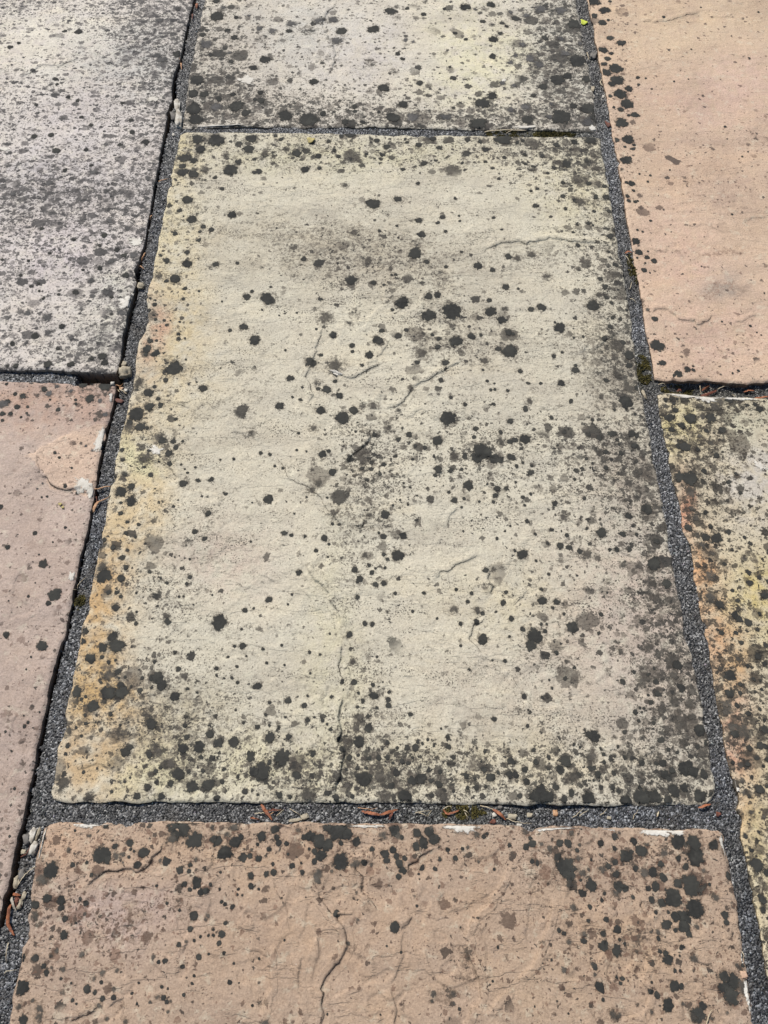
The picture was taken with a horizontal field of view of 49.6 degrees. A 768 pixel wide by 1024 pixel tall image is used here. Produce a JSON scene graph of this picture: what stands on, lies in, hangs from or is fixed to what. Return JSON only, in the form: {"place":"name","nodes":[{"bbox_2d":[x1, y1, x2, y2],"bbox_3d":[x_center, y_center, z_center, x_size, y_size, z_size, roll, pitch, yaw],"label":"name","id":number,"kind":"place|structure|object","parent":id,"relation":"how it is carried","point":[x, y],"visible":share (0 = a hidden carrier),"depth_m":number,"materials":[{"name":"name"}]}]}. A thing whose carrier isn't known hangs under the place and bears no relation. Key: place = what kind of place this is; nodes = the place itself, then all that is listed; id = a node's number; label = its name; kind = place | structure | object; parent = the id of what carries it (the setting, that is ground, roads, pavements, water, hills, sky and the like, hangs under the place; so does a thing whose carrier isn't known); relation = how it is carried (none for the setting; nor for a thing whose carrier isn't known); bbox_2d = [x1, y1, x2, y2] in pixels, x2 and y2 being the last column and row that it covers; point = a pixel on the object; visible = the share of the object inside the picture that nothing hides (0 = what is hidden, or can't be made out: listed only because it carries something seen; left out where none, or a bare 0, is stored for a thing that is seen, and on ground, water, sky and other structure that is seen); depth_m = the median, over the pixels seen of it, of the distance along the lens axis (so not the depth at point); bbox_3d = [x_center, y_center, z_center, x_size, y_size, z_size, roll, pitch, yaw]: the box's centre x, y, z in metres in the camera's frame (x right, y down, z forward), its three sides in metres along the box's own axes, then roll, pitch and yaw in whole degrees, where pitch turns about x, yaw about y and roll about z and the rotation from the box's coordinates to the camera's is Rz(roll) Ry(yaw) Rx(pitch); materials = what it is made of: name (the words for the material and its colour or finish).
{"place":"outdoors","nodes":[
{"label":"outdoors","id":0,"kind":"place"},
{"bbox_2d":[34,827,40,840],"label":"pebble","id":1,"kind":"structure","parent":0,"point":[37,834],"depth_m":0.74,"materials":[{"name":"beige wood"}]},
{"bbox_2d":[553,810,557,816],"bbox_3d":[0.153,0.270,0.745,0.005,0.003,0.006,0,63,0],"label":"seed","id":2,"kind":"object","parent":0,"point":[555,813],"visible":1,"depth_m":0.74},
{"label":"ground","id":3,"kind":"structure","parent":0,"visible":0},
{"bbox_2d":[0,0,767,1023],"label":"patio","id":4,"kind":"structure","parent":3,"relation":"on","point":[422,494],"depth_m":0.88,"materials":[{"name":"beige stone"}]},
{"bbox_2d":[6,904,14,935],"bbox_3d":[-0.315,0.345,0.709,0.010,0.014,0.028,0,63,0],"label":"dry husk","id":5,"kind":"object","parent":4,"relation":"on","point":[8,925],"visible":1,"depth_m":0.70,"materials":[{"name":"brown plant"}]},
{"bbox_2d":[10,896,16,910],"bbox_3d":[-0.316,0.335,0.713,0.007,0.011,0.012,0,63,0],"label":"leaf scrap","id":6,"kind":"object","parent":4,"relation":"on","point":[12,902],"visible":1,"depth_m":0.71,"materials":[{"name":"white plant"}]},
{"bbox_2d":[13,875,18,888],"bbox_3d":[-0.317,0.320,0.719,0.005,0.004,0.011,0,63,0],"label":"mortar crumb","id":7,"kind":"object","parent":4,"relation":"on","point":[15,883],"visible":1,"depth_m":0.72,"materials":[{"name":"beige stone"}]},
{"bbox_2d":[16,899,23,909],"bbox_3d":[-0.311,0.335,0.710,0.006,0.004,0.009,0,63,0],"label":"mortar crumb","id":8,"kind":"object","parent":4,"relation":"on","point":[20,902],"visible":1,"depth_m":0.71,"materials":[{"name":"beige stone"}]},
{"bbox_2d":[18,869,25,881],"bbox_3d":[-0.314,0.315,0.721,0.007,0.004,0.010,0,63,0],"label":"pebble","id":9,"kind":"object","parent":4,"relation":"on","point":[22,872],"visible":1,"depth_m":0.72,"materials":[{"name":"grey stone"}]},
{"bbox_2d":[21,891,26,900],"bbox_3d":[-0.309,0.329,0.714,0.005,0.003,0.008,0,63,0],"label":"mortar crumb","id":10,"kind":"object","parent":4,"relation":"on","point":[23,897],"visible":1,"depth_m":0.71,"materials":[{"name":"beige stone"}]},
{"bbox_2d":[22,833,29,845],"bbox_3d":[-0.315,0.289,0.734,0.007,0.005,0.012,0,63,0],"label":"pebble","id":11,"kind":"object","parent":4,"relation":"on","point":[25,839],"visible":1,"depth_m":0.73,"materials":[{"name":"grey stone"}]},
{"bbox_2d":[29,827,36,843],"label":"pebble","id":12,"kind":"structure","parent":4,"relation":"on","point":[32,832],"depth_m":0.73,"materials":[{"name":"white stone"}]},
{"bbox_2d":[28,841,38,856],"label":"pebble","id":13,"kind":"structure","parent":4,"relation":"on","point":[33,848],"depth_m":0.73,"materials":[{"name":"white stone"}]},
{"bbox_2d":[74,595,85,610],"bbox_3d":[-0.306,0.092,0.839,0.012,0.012,0.018,0,63,0],"label":"moss clump","id":14,"kind":"object","parent":4,"relation":"on","point":[80,600],"visible":1,"depth_m":0.84,"materials":[{"name":"green plant"}]},
{"bbox_2d":[92,501,99,512],"bbox_3d":[-0.306,-0.006,0.885,0.006,0.003,0.015,0,63,0],"label":"dry husk","id":15,"kind":"object","parent":4,"relation":"on","point":[95,506],"visible":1,"depth_m":0.88,"materials":[{"name":"orange plant"}]},
{"bbox_2d":[114,398,123,402],"bbox_3d":[-0.303,-0.127,0.948,0.014,0.001,0.006,0,63,0],"label":"leaf scrap","id":16,"kind":"object","parent":4,"relation":"on","point":[118,400],"visible":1,"depth_m":0.95,"materials":[{"name":"brown plant"}]},
{"bbox_2d":[119,366,131,378],"bbox_3d":[-0.300,-0.162,0.966,0.016,0.014,0.017,0,63,0],"label":"mortar lump","id":17,"kind":"object","parent":4,"relation":"on","point":[125,372],"visible":1,"depth_m":0.96,"materials":[{"name":"beige stone"}]},
{"bbox_2d":[137,282,144,289],"bbox_3d":[-0.300,-0.279,1.027,0.009,0.009,0.013,0,63,0],"label":"pebble","id":18,"kind":"object","parent":4,"relation":"on","point":[140,286],"visible":1,"depth_m":1.02,"materials":[{"name":"beige stone"}]},
{"bbox_2d":[170,110,174,121],"bbox_3d":[-0.297,-0.557,1.171,0.010,0.006,0.022,0,63,0],"label":"pebble","id":19,"kind":"object","parent":4,"relation":"on","point":[172,113],"visible":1,"depth_m":1.17,"materials":[{"name":"grey stone"}]},
{"bbox_2d":[174,99,179,110],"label":"pebble","id":20,"kind":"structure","parent":4,"relation":"on","point":[176,103],"depth_m":1.18,"materials":[{"name":"white stone"}]},
{"bbox_2d":[175,109,182,128],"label":"pebble","id":21,"kind":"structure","parent":4,"relation":"on","point":[178,119],"depth_m":1.16,"materials":[{"name":"white stone"}]},
{"bbox_2d":[261,804,271,819],"bbox_3d":[-0.105,0.268,0.743,0.011,0.003,0.014,0,63,0],"label":"dry husk","id":22,"kind":"object","parent":4,"relation":"on","point":[265,810],"visible":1,"depth_m":0.74,"materials":[{"name":"orange plant"}]},
{"bbox_2d":[288,818,301,821],"bbox_3d":[-0.079,0.275,0.742,0.013,0.002,0.004,0,63,0],"label":"mortar crumb","id":23,"kind":"object","parent":4,"relation":"on","point":[295,820],"visible":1,"depth_m":0.74,"materials":[{"name":"beige stone"}]},
{"bbox_2d":[300,813,308,819],"bbox_3d":[-0.071,0.272,0.744,0.008,0.003,0.006,0,63,0],"label":"mortar crumb","id":24,"kind":"object","parent":4,"relation":"on","point":[305,816],"visible":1,"depth_m":0.74,"materials":[{"name":"beige stone"}]},
{"bbox_2d":[307,137,314,142],"bbox_3d":[-0.100,-0.510,1.141,0.011,0.002,0.011,0,63,0],"label":"chip","id":25,"kind":"object","parent":4,"relation":"on","point":[310,139],"visible":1,"depth_m":1.14,"materials":[{"name":"beige stone"}]},
{"bbox_2d":[362,810,379,815],"bbox_3d":[-0.011,0.269,0.743,0.018,0.004,0.005,0,63,0],"label":"dry husk","id":26,"kind":"object","parent":4,"relation":"on","point":[371,813],"visible":1,"depth_m":0.74,"materials":[{"name":"brown plant"}]},
{"bbox_2d":[380,809,397,814],"bbox_3d":[0.005,0.268,0.743,0.016,0.002,0.006,0,63,0],"label":"dry husk","id":27,"kind":"object","parent":4,"relation":"on","point":[388,812],"visible":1,"depth_m":0.74,"materials":[{"name":"orange plant"}]},
{"bbox_2d":[443,809,458,814],"bbox_3d":[0.060,0.268,0.744,0.015,0.002,0.005,0,63,0],"label":"leaf scrap","id":28,"kind":"object","parent":4,"relation":"on","point":[449,813],"visible":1,"depth_m":0.74,"materials":[{"name":"plant"}]},
{"bbox_2d":[441,804,486,819],"bbox_3d":[0.072,0.268,0.745,0.041,0.004,0.016,0,63,0],"label":"moss clump","id":29,"kind":"object","parent":4,"relation":"on","point":[462,815],"visible":1,"depth_m":0.74,"materials":[{"name":"green plant"}]},
{"bbox_2d":[493,809,505,819],"bbox_3d":[0.103,0.270,0.742,0.012,0.004,0.010,0,63,0],"label":"dry husk","id":30,"kind":"object","parent":4,"relation":"on","point":[499,813],"visible":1,"depth_m":0.74,"materials":[{"name":"brown plant"}]},
{"bbox_2d":[486,130,527,136],"bbox_3d":[0.170,-0.525,1.153,0.060,0.004,0.016,0,63,0],"label":"moss clump","id":31,"kind":"object","parent":4,"relation":"on","point":[496,133],"visible":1,"depth_m":1.15,"materials":[{"name":"green plant"}]},
{"bbox_2d":[485,129,525,131],"bbox_3d":[0.169,-0.529,1.155,0.058,0.004,0.004,0,63,0],"label":"stick","id":32,"kind":"object","parent":31,"relation":"on","point":[504,129],"visible":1,"depth_m":1.15,"materials":[{"name":"wood"}]},
{"bbox_2d":[508,813,516,820],"bbox_3d":[0.115,0.272,0.743,0.009,0.003,0.006,0,63,0],"label":"mortar crumb","id":33,"kind":"object","parent":4,"relation":"on","point":[513,817],"visible":1,"depth_m":0.74,"materials":[{"name":"beige stone"}]},
{"bbox_2d":[532,131,575,137],"bbox_3d":[0.236,-0.523,1.153,0.061,0.004,0.016,0,63,0],"label":"moss clump","id":34,"kind":"object","parent":4,"relation":"on","point":[553,134],"visible":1,"depth_m":1.15,"materials":[{"name":"green plant"}]},
{"bbox_2d":[589,51,596,59],"bbox_3d":[0.310,-0.675,1.232,0.010,0.006,0.018,12,63,6],"label":"pebble","id":35,"kind":"object","parent":4,"relation":"on","point":[593,55],"visible":1,"depth_m":1.23,"materials":[{"name":"grey stone"}]},
{"bbox_2d":[627,254,637,283],"bbox_3d":[0.311,-0.305,1.040,0.012,0.004,0.053,0,63,0],"label":"moss clump","id":36,"kind":"object","parent":4,"relation":"on","point":[632,271],"visible":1,"depth_m":1.04,"materials":[{"name":"green plant"}]},
{"bbox_2d":[635,354,651,384],"bbox_3d":[0.301,-0.167,0.969,0.022,0.005,0.043,0,63,0],"label":"moss clump","id":37,"kind":"object","parent":4,"relation":"on","point":[644,365],"visible":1,"depth_m":0.97,"materials":[{"name":"green plant"}]},
{"bbox_2d":[660,385,692,395],"bbox_3d":[0.339,-0.140,0.963,0.042,0.010,0.017,0,63,0],"label":"moss clump","id":38,"kind":"object","parent":4,"relation":"on","point":[687,392],"visible":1,"depth_m":0.96,"materials":[{"name":"green plant"}]},
{"bbox_2d":[700,390,716,395],"bbox_3d":[0.375,-0.137,0.960,0.022,0.004,0.011,0,63,0],"label":"dry husk","id":39,"kind":"object","parent":4,"relation":"on","point":[708,393],"visible":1,"depth_m":0.96,"materials":[{"name":"brown plant"}]},
{"bbox_2d":[740,971,747,978],"bbox_3d":[0.297,0.382,0.686,0.006,0.002,0.006,0,63,0],"label":"stone chip","id":40,"kind":"object","parent":4,"relation":"on","point":[744,975],"visible":1,"depth_m":0.69,"materials":[{"name":"beige stone"}]}
]}

